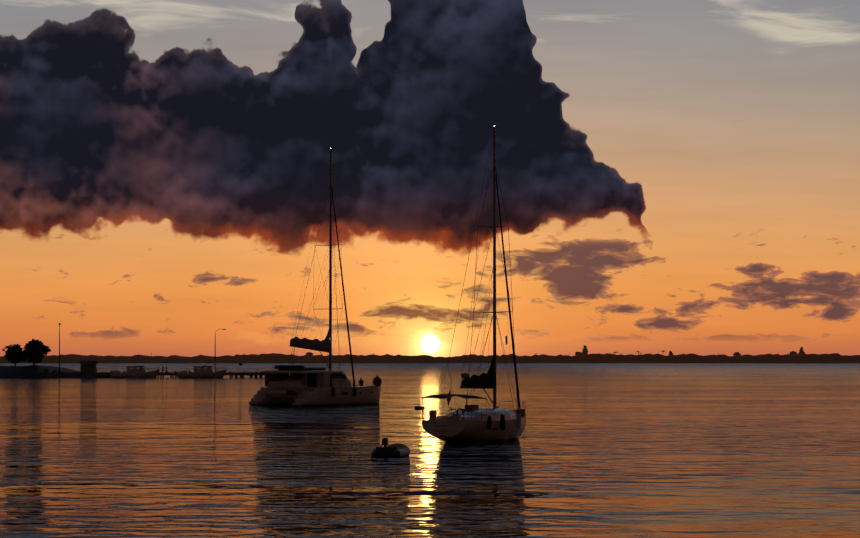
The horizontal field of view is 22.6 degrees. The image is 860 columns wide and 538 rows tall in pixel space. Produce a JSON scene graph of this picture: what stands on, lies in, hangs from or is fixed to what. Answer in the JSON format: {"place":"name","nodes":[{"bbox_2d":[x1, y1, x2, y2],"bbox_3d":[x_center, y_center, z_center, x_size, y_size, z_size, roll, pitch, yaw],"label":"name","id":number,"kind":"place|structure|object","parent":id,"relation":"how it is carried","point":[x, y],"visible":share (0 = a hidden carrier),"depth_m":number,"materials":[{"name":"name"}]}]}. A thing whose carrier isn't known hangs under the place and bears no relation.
{"place":"outdoors","nodes":[
{"label":"outdoors","id":0,"kind":"place"},
{"bbox_2d":[0,365,79,377],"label":"spit","id":1,"kind":"structure","parent":0,"point":[29,371],"depth_m":511.93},
{"bbox_2d":[2,344,27,365],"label":"quay tree","id":2,"kind":"object","parent":1,"relation":"on","point":[14,354],"visible":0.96,"depth_m":524.34,"materials":[{"name":"brown plant"}]},
{"bbox_2d":[22,339,50,364],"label":"quay tree","id":3,"kind":"object","parent":1,"relation":"on","point":[34,351],"visible":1,"depth_m":518.21,"materials":[{"name":"brown plant"}]},
{"bbox_2d":[0,363,859,537],"bbox_3d":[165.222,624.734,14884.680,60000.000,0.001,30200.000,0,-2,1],"label":"water","id":4,"kind":"structure","parent":0,"point":[682,450],"depth_m":98.64,"materials":[{"name":"brown liquid"}]},
{"bbox_2d":[110,364,159,377],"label":"cabin boat","id":5,"kind":"object","parent":4,"relation":"on","point":[140,372],"visible":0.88,"depth_m":505.24,"materials":[{"name":"paint"}]},
{"bbox_2d":[36,360,264,377],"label":"pier","id":6,"kind":"structure","parent":4,"relation":"on","point":[88,369],"depth_m":509.13,"materials":[{"name":"concrete"}]},
{"bbox_2d":[58,323,60,372],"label":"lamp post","id":7,"kind":"object","parent":6,"relation":"on","point":[59,347],"visible":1,"depth_m":511.47,"materials":[{"name":"grey metal"}]},
{"bbox_2d":[214,329,225,371],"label":"street lamp","id":8,"kind":"object","parent":6,"relation":"on","point":[215,352],"visible":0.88,"depth_m":511.05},
{"bbox_2d":[177,364,226,377],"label":"cabin boat","id":9,"kind":"object","parent":4,"relation":"on","point":[203,372],"visible":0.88,"depth_m":505.06,"materials":[{"name":"paint"}]},
{"bbox_2d":[247,147,381,405],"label":"catamaran","id":10,"kind":"object","parent":4,"relation":"on","point":[301,385],"visible":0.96,"depth_m":211.74,"materials":[{"name":"paint"}]},
{"bbox_2d":[371,438,409,456],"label":"dinghy","id":11,"kind":"object","parent":4,"relation":"on","point":[397,450],"visible":0.98,"depth_m":99.74,"materials":[{"name":"grey rubber"}]},
{"bbox_2d":[415,124,525,441],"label":"sailboat","id":12,"kind":"object","parent":4,"relation":"on","point":[472,423],"visible":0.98,"depth_m":118.86,"materials":[{"name":"paint"}]},
{"bbox_2d":[0,352,859,362],"bbox_3d":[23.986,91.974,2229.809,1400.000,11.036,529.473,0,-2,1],"label":"shore ground","id":13,"kind":"structure","parent":0,"point":[591,358],"depth_m":2055.77,"materials":[{"name":"black soil"}]},
{"bbox_2d":[582,345,587,353],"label":"casuarina","id":14,"kind":"object","parent":13,"relation":"on","point":[585,350],"visible":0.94,"depth_m":2121.91,"materials":[{"name":"brown plant"}]},
{"bbox_2d":[0,0,859,356],"label":"sky","id":15,"kind":"structure","parent":0,"point":[678,177],"materials":[{"name":"orange"}]}
]}

